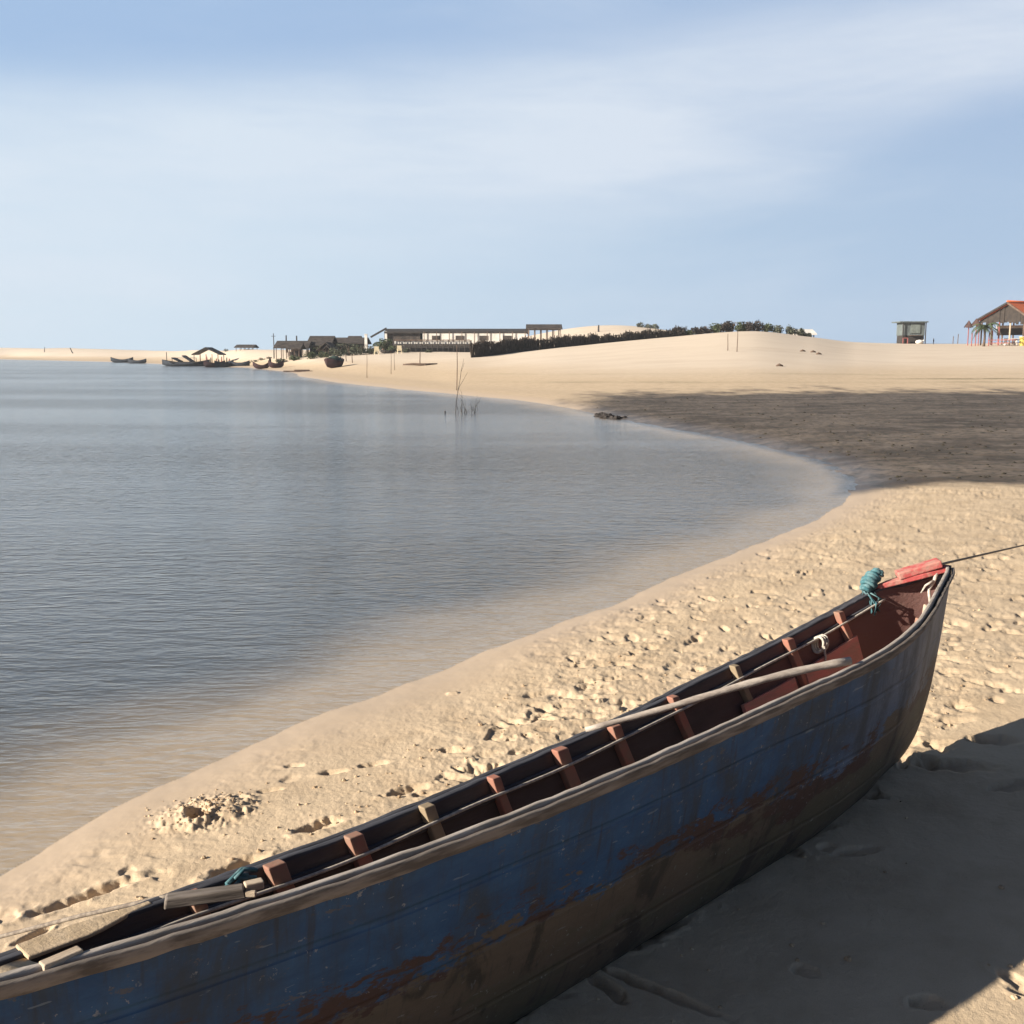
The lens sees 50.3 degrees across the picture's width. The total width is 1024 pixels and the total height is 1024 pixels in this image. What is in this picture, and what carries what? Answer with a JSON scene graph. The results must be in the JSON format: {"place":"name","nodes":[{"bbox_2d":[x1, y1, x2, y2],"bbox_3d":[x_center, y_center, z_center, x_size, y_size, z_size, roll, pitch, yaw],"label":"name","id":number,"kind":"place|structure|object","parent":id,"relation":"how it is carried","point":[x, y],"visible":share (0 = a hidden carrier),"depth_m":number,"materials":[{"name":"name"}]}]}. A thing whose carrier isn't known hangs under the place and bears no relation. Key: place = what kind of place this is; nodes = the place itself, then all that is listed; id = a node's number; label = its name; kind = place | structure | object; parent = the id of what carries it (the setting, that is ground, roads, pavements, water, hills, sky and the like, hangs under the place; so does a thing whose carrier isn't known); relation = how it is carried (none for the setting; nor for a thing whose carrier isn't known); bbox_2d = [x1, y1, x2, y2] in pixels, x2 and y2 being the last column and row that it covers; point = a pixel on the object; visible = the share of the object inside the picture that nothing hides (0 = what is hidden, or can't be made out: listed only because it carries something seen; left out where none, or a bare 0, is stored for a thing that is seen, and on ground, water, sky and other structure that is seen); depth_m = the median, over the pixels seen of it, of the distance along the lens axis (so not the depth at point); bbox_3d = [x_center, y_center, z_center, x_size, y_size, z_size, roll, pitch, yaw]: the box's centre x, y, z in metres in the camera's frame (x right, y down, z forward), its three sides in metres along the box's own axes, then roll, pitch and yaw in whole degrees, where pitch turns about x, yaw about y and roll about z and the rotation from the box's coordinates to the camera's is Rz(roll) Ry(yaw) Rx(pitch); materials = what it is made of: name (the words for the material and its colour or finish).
{"place":"outdoors","nodes":[
{"label":"outdoors","id":0,"kind":"place"},
{"bbox_2d":[0,359,857,848],"bbox_3d":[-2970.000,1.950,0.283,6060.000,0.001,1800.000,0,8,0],"label":"water","id":1,"kind":"structure","parent":0,"point":[198,415],"depth_m":16.98,"materials":[{"name":"liquid"}]},
{"bbox_2d":[110,357,132,362],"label":"rowboat","id":2,"kind":"object","parent":1,"relation":"on","point":[118,360],"visible":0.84,"depth_m":246.32,"materials":[{"name":"grey wood"}]},
{"bbox_2d":[128,359,146,362],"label":"rowboat","id":3,"kind":"object","parent":1,"relation":"on","point":[137,361],"visible":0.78,"depth_m":225.19,"materials":[{"name":"grey wood"}]},
{"bbox_2d":[162,352,209,366],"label":"rowboat","id":4,"kind":"object","parent":1,"relation":"on","point":[179,363],"visible":0.79,"depth_m":175.23,"materials":[{"name":"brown wood"}]},
{"bbox_2d":[214,360,232,366],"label":"rowboat","id":5,"kind":"object","parent":1,"relation":"on","point":[220,364],"visible":0.82,"depth_m":162.40,"materials":[{"name":"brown wood"}]},
{"bbox_2d":[228,360,249,365],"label":"rowboat","id":6,"kind":"object","parent":1,"relation":"on","point":[246,363],"visible":0.71,"depth_m":163.50,"materials":[{"name":"grey wood"}]},
{"bbox_2d":[444,360,479,421],"bbox_3d":[-1.609,-3.979,36.206,0.907,2.211,0.984,-8,11,-43],"label":"dead branch","id":7,"kind":"object","parent":1,"relation":"in","point":[462,400],"visible":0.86,"depth_m":36.30,"materials":[{"name":"brown wood"}]},
{"bbox_2d":[0,325,1023,1023],"bbox_3d":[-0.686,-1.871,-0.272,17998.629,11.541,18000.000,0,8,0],"label":"sand ground","id":8,"kind":"structure","parent":0,"point":[930,931],"depth_m":7.44,"materials":[{"name":"beige sand"}]},
{"bbox_2d":[191,347,225,362],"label":"open shelter","id":9,"kind":"object","parent":8,"relation":"on","point":[205,349],"visible":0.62,"depth_m":193.78,"materials":[{"name":"brown wood"}]},
{"bbox_2d":[203,360,224,367],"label":"rowboat","id":10,"kind":"object","parent":8,"relation":"on","point":[208,364],"visible":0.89,"depth_m":161.79,"materials":[{"name":"red paint"}]},
{"bbox_2d":[234,345,258,349],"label":"shed","id":11,"kind":"structure","parent":8,"relation":"on","point":[246,346],"depth_m":225.68,"materials":[{"name":"grey wood"}]},
{"bbox_2d":[253,362,268,368],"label":"rowboat","id":12,"kind":"object","parent":8,"relation":"on","point":[258,366],"visible":0.94,"depth_m":140.36,"materials":[{"name":"red paint"}]},
{"bbox_2d":[273,333,274,358],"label":"mast pole","id":13,"kind":"object","parent":8,"relation":"on","point":[273,348],"visible":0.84,"depth_m":170.08,"materials":[{"name":"brown wood"}]},
{"bbox_2d":[268,358,283,367],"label":"rowboat","id":14,"kind":"object","parent":8,"relation":"on","point":[275,365],"visible":0.99,"depth_m":139.26,"materials":[{"name":"red paint"}]},
{"bbox_2d":[275,358,286,362],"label":"shrub","id":15,"kind":"object","parent":8,"relation":"on","point":[279,360],"visible":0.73,"depth_m":156.16,"materials":[{"name":"green plant"}]},
{"bbox_2d":[273,341,311,360],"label":"thatched hut","id":16,"kind":"object","parent":8,"relation":"on","point":[282,344],"visible":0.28,"depth_m":163.39,"materials":[{"name":"brown wood"}]},
{"bbox_2d":[289,355,301,360],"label":"shrub","id":17,"kind":"object","parent":8,"relation":"on","point":[292,357],"visible":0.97,"depth_m":154.28,"materials":[{"name":"green plant"}]},
{"bbox_2d":[287,343,305,357],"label":"thatched hut","id":18,"kind":"object","parent":8,"relation":"on","point":[296,349],"visible":0.7,"depth_m":158.60,"materials":[{"name":"brown wood"}]},
{"bbox_2d":[283,370,309,371],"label":"driftwood","id":19,"kind":"object","parent":8,"relation":"on","point":[297,371],"visible":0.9,"depth_m":113.99,"materials":[{"name":"brown wood"}]},
{"bbox_2d":[303,351,317,358],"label":"shrub","id":20,"kind":"object","parent":8,"relation":"on","point":[310,355],"visible":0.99,"depth_m":150.15,"materials":[{"name":"green plant"}]},
{"bbox_2d":[311,345,319,353],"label":"shrub","id":21,"kind":"object","parent":8,"relation":"on","point":[314,350],"visible":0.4,"depth_m":160.97,"materials":[{"name":"green plant"}]},
{"bbox_2d":[308,336,337,353],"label":"beach house","id":22,"kind":"structure","parent":8,"relation":"on","point":[318,341],"depth_m":165.91,"materials":[{"name":"brown wood"}]},
{"bbox_2d":[318,351,330,357],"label":"shrub","id":23,"kind":"object","parent":8,"relation":"on","point":[323,354],"visible":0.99,"depth_m":150.10,"materials":[{"name":"green plant"}]},
{"bbox_2d":[323,345,330,355],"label":"shrub","id":24,"kind":"object","parent":8,"relation":"on","point":[327,347],"visible":0.51,"depth_m":154.55,"materials":[{"name":"green plant"}]},
{"bbox_2d":[316,342,339,354],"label":"shrub","id":25,"kind":"object","parent":8,"relation":"on","point":[321,347],"visible":0.34,"depth_m":156.83,"materials":[{"name":"green plant"}]},
{"bbox_2d":[324,356,343,367],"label":"beached boat","id":26,"kind":"object","parent":8,"relation":"on","point":[333,361],"visible":0.97,"depth_m":119.24,"materials":[{"name":"red paint"}]},
{"bbox_2d":[329,346,344,356],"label":"shrub","id":27,"kind":"object","parent":8,"relation":"on","point":[338,352],"visible":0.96,"depth_m":150.01,"materials":[{"name":"green plant"}]},
{"bbox_2d":[335,342,346,353],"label":"shrub","id":28,"kind":"object","parent":8,"relation":"on","point":[339,346],"visible":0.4,"depth_m":161.08,"materials":[{"name":"green plant"}]},
{"bbox_2d":[341,344,356,355],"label":"shrub","id":29,"kind":"object","parent":8,"relation":"on","point":[350,351],"visible":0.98,"depth_m":150.22,"materials":[{"name":"green plant"}]},
{"bbox_2d":[334,337,371,349],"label":"beach house","id":30,"kind":"structure","parent":8,"relation":"on","point":[360,341],"depth_m":171.30,"materials":[{"name":"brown wood"}]},
{"bbox_2d":[354,344,368,354],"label":"shrub","id":31,"kind":"object","parent":8,"relation":"on","point":[361,351],"visible":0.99,"depth_m":150.17,"materials":[{"name":"green plant"}]},
{"bbox_2d":[364,334,367,350],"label":"white pillar","id":32,"kind":"structure","parent":8,"relation":"on","point":[366,340],"depth_m":162.85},
{"bbox_2d":[365,345,379,353],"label":"shrub","id":33,"kind":"object","parent":8,"relation":"on","point":[370,350],"visible":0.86,"depth_m":150.13,"materials":[{"name":"green plant"}]},
{"bbox_2d":[374,346,378,353],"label":"beach chair","id":34,"kind":"object","parent":8,"relation":"on","point":[376,348],"visible":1,"depth_m":148.61,"materials":[{"name":"beige paint"}]},
{"bbox_2d":[372,338,392,350],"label":"tree","id":35,"kind":"object","parent":8,"relation":"on","point":[384,345],"visible":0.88,"depth_m":158.15,"materials":[{"name":"green plant"}]},
{"bbox_2d":[380,349,394,353],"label":"rowboat","id":36,"kind":"object","parent":8,"relation":"on","point":[386,352],"visible":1,"depth_m":150.09,"materials":[{"name":"brown wood"}]},
{"bbox_2d":[386,345,396,352],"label":"shrub","id":37,"kind":"object","parent":8,"relation":"on","point":[392,347],"visible":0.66,"depth_m":154.06,"materials":[{"name":"green plant"}]},
{"bbox_2d":[397,346,401,353],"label":"beach chair","id":38,"kind":"object","parent":8,"relation":"on","point":[399,348],"visible":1,"depth_m":148.59,"materials":[{"name":"beige paint"}]},
{"bbox_2d":[402,348,409,352],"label":"shrub","id":39,"kind":"object","parent":8,"relation":"on","point":[406,350],"visible":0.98,"depth_m":153.10,"materials":[{"name":"green plant"}]},
{"bbox_2d":[403,363,436,365],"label":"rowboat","id":40,"kind":"object","parent":8,"relation":"on","point":[420,364],"visible":0.87,"depth_m":105.25,"materials":[{"name":"brown wood"}]},
{"bbox_2d":[394,340,470,351],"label":"porch rail","id":41,"kind":"object","parent":8,"relation":"on","point":[439,345],"visible":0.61,"depth_m":156.23,"materials":[{"name":"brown wood"}]},
{"bbox_2d":[370,328,527,347],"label":"long building","id":42,"kind":"structure","parent":8,"relation":"on","point":[488,335],"depth_m":169.74,"materials":[{"name":"white paint"}]},
{"bbox_2d":[456,336,463,339],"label":"window","id":43,"kind":"structure","parent":42,"relation":"in","point":[457,337],"depth_m":169.69,"materials":[{"name":"grey glass"}]},
{"bbox_2d":[479,336,486,339],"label":"window","id":44,"kind":"structure","parent":42,"relation":"in","point":[480,337],"depth_m":169.69,"materials":[{"name":"grey glass"}]},
{"bbox_2d":[456,356,457,389],"bbox_3d":[-2.831,-7.350,56.063,0.084,2.452,0.057,-6,10,-37],"label":"stake","id":45,"kind":"object","parent":8,"relation":"on","point":[457,372],"visible":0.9,"depth_m":56.08,"materials":[{"name":"brown wood"}]},
{"bbox_2d":[0,558,954,1023],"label":"wooden boat","id":46,"kind":"object","parent":8,"relation":"on","point":[514,892],"visible":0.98,"depth_m":2.89,"materials":[{"name":"blue paint"}]},
{"bbox_2d":[0,894,165,938],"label":"stern rope","id":47,"kind":"object","parent":46,"relation":"attached to","point":[73,917],"visible":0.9,"depth_m":2.65,"materials":[{"name":"beige fabric"}]},
{"bbox_2d":[164,877,263,908],"bbox_3d":[-0.679,0.872,2.491,0.222,0.028,0.048,-2,9,-16],"label":"loose timber","id":48,"kind":"object","parent":46,"relation":"on","point":[217,894],"visible":1,"depth_m":2.48,"materials":[{"name":"grey wood"}]},
{"bbox_2d":[225,867,257,884],"bbox_3d":[-0.651,0.870,2.607,0.036,0.037,0.091,8,11,44],"label":"rope scrap","id":49,"kind":"object","parent":46,"relation":"attached to","point":[239,875],"visible":0.9,"depth_m":2.61,"materials":[{"name":"teal fabric"}]},
{"bbox_2d":[585,657,851,731],"bbox_3d":[0.714,0.619,3.719,0.966,0.197,0.030,-2,8,-13],"label":"pole","id":50,"kind":"object","parent":46,"relation":"on","point":[805,669],"visible":1,"depth_m":3.72,"materials":[{"name":"beige wood"}]},
{"bbox_2d":[811,634,828,660],"bbox_3d":[1.346,0.606,4.754,0.072,0.140,0.066,8,11,44],"label":"lashing","id":51,"kind":"object","parent":46,"relation":"attached to","point":[825,642],"visible":0.96,"depth_m":4.74,"materials":[{"name":"fabric"}]},
{"bbox_2d":[859,568,883,615],"bbox_3d":[1.674,0.361,5.068,0.118,0.203,0.159,8,11,44],"label":"bound rope","id":52,"kind":"object","parent":46,"relation":"attached to","point":[870,580],"visible":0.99,"depth_m":5.04,"materials":[{"name":"teal fabric"}]},
{"bbox_2d":[920,573,937,600],"bbox_3d":[1.927,0.370,5.029,0.054,0.177,0.085,8,11,44],"label":"hanging rope","id":53,"kind":"object","parent":46,"relation":"hanging from","point":[931,583],"visible":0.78,"depth_m":5.01,"materials":[{"name":"white fabric"}]},
{"bbox_2d":[942,545,1023,564],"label":"mooring rope","id":54,"kind":"object","parent":46,"relation":"attached to","point":[960,559],"visible":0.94,"depth_m":6.47,"materials":[{"name":"brown fabric"}]},
{"bbox_2d":[526,324,562,340],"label":"thatched hut","id":55,"kind":"object","parent":8,"relation":"on","point":[546,327],"visible":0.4,"depth_m":156.76,"materials":[{"name":"brown wood"}]},
{"bbox_2d":[114,551,1023,1023],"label":"sand crumbs","id":56,"kind":"object","parent":8,"relation":"on","point":[848,959],"visible":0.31,"depth_m":4.58,"materials":[{"name":"beige sand"}]},
{"bbox_2d":[469,325,686,357],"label":"brushwood fence","id":57,"kind":"object","parent":8,"relation":"on","point":[481,348],"visible":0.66,"depth_m":126.26,"materials":[{"name":"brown wood"}]},
{"bbox_2d":[594,412,604,416],"bbox_3d":[2.791,-3.062,34.604,0.382,0.243,0.423,-3,9,-21],"label":"weed clump","id":58,"kind":"object","parent":8,"relation":"on","point":[597,414],"visible":0.48,"depth_m":34.47,"materials":[{"name":"brown plant"}]},
{"bbox_2d":[599,413,614,418],"bbox_3d":[2.977,-2.946,33.816,0.573,0.242,0.360,-3,9,-21],"label":"weed clump","id":59,"kind":"object","parent":8,"relation":"on","point":[606,415],"visible":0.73,"depth_m":33.73,"materials":[{"name":"brown plant"}]},
{"bbox_2d":[608,415,627,418],"bbox_3d":[3.246,-2.868,33.284,0.633,0.201,0.329,0,8,0],"label":"weed clump","id":60,"kind":"object","parent":8,"relation":"on","point":[615,417],"visible":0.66,"depth_m":33.22,"materials":[{"name":"brown plant"}]},
{"bbox_2d":[676,328,686,335],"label":"shrub","id":61,"kind":"object","parent":8,"relation":"on","point":[682,332],"visible":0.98,"depth_m":135.54,"materials":[{"name":"green plant"}]},
{"bbox_2d":[685,330,694,334],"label":"shrub","id":62,"kind":"object","parent":8,"relation":"on","point":[688,332],"visible":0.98,"depth_m":135.66,"materials":[{"name":"green plant"}]},
{"bbox_2d":[690,326,701,334],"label":"shrub","id":63,"kind":"object","parent":8,"relation":"on","point":[695,329],"visible":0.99,"depth_m":135.81,"materials":[{"name":"green plant"}]},
{"bbox_2d":[698,326,713,333],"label":"shrub","id":64,"kind":"object","parent":8,"relation":"on","point":[705,329],"visible":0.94,"depth_m":135.80,"materials":[{"name":"green plant"}]},
{"bbox_2d":[709,323,720,332],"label":"shrub","id":65,"kind":"object","parent":8,"relation":"on","point":[715,328],"visible":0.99,"depth_m":135.94,"materials":[{"name":"green plant"}]},
{"bbox_2d":[717,322,731,331],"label":"shrub","id":66,"kind":"object","parent":8,"relation":"on","point":[722,329],"visible":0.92,"depth_m":135.50,"materials":[{"name":"green plant"}]},
{"bbox_2d":[723,321,735,331],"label":"shrub","id":67,"kind":"object","parent":8,"relation":"on","point":[731,329],"visible":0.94,"depth_m":135.84,"materials":[{"name":"green plant"}]},
{"bbox_2d":[735,321,745,330],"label":"shrub","id":68,"kind":"object","parent":8,"relation":"on","point":[740,327],"visible":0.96,"depth_m":135.83,"materials":[{"name":"green plant"}]},
{"bbox_2d":[743,321,753,330],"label":"shrub","id":69,"kind":"object","parent":8,"relation":"on","point":[748,325],"visible":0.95,"depth_m":135.56,"materials":[{"name":"green plant"}]},
{"bbox_2d":[750,320,766,331],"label":"shrub","id":70,"kind":"object","parent":8,"relation":"on","point":[757,327],"visible":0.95,"depth_m":135.61,"materials":[{"name":"green plant"}]},
{"bbox_2d":[763,322,775,331],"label":"shrub","id":71,"kind":"object","parent":8,"relation":"on","point":[768,328],"visible":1,"depth_m":135.76,"materials":[{"name":"green plant"}]},
{"bbox_2d":[773,325,783,332],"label":"shrub","id":72,"kind":"object","parent":8,"relation":"on","point":[778,330],"visible":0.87,"depth_m":140.79,"materials":[{"name":"plant"}]},
{"bbox_2d":[785,324,796,334],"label":"shrub","id":73,"kind":"object","parent":8,"relation":"on","point":[789,330],"visible":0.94,"depth_m":140.92,"materials":[{"name":"green plant"}]},
{"bbox_2d":[793,328,805,335],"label":"shrub","id":74,"kind":"object","parent":8,"relation":"on","point":[801,332],"visible":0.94,"depth_m":140.57,"materials":[{"name":"green plant"}]},
{"bbox_2d":[794,329,816,336],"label":"white hut","id":75,"kind":"object","parent":8,"relation":"on","point":[812,332],"visible":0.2,"depth_m":144.88,"materials":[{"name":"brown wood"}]},
{"bbox_2d":[597,397,1023,480],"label":"seaweed litter","id":76,"kind":"object","parent":8,"relation":"on","point":[901,445],"visible":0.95,"depth_m":21.95,"materials":[{"name":"brown plant"}]},
{"bbox_2d":[892,321,928,343],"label":"beach kiosk","id":77,"kind":"object","parent":8,"relation":"on","point":[910,332],"visible":0.9,"depth_m":144.17,"materials":[{"name":"grey wood"}]},
{"bbox_2d":[964,321,972,345],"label":"thatched sunshade","id":78,"kind":"object","parent":8,"relation":"on","point":[968,324],"visible":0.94,"depth_m":131.99,"materials":[{"name":"red paint"}]},
{"bbox_2d":[970,318,981,345],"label":"thatched sunshade","id":79,"kind":"object","parent":8,"relation":"on","point":[976,321],"visible":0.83,"depth_m":129.94,"materials":[{"name":"red paint"}]},
{"bbox_2d":[971,322,1000,345],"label":"palm tree","id":80,"kind":"object","parent":8,"relation":"on","point":[984,327],"visible":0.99,"depth_m":127.06,"materials":[{"name":"green plant"}]},
{"bbox_2d":[978,300,1023,344],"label":"beach pavilion","id":81,"kind":"structure","parent":8,"relation":"on","point":[1010,311],"depth_m":130.79,"materials":[{"name":"grey wood"}]},
{"bbox_2d":[1003,338,1018,344],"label":"picnic table","id":82,"kind":"object","parent":8,"relation":"on","point":[1005,341],"visible":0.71,"depth_m":132.10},
{"bbox_2d":[1019,336,1023,345],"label":"yellow stand","id":83,"kind":"object","parent":8,"relation":"on","point":[1021,341],"visible":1,"depth_m":128.22,"materials":[{"name":"paint"}]},
{"bbox_2d":[0,0,1023,350],"label":"sky","id":84,"kind":"structure","parent":0,"point":[176,175],"materials":[{"name":"blue"}]}
]}

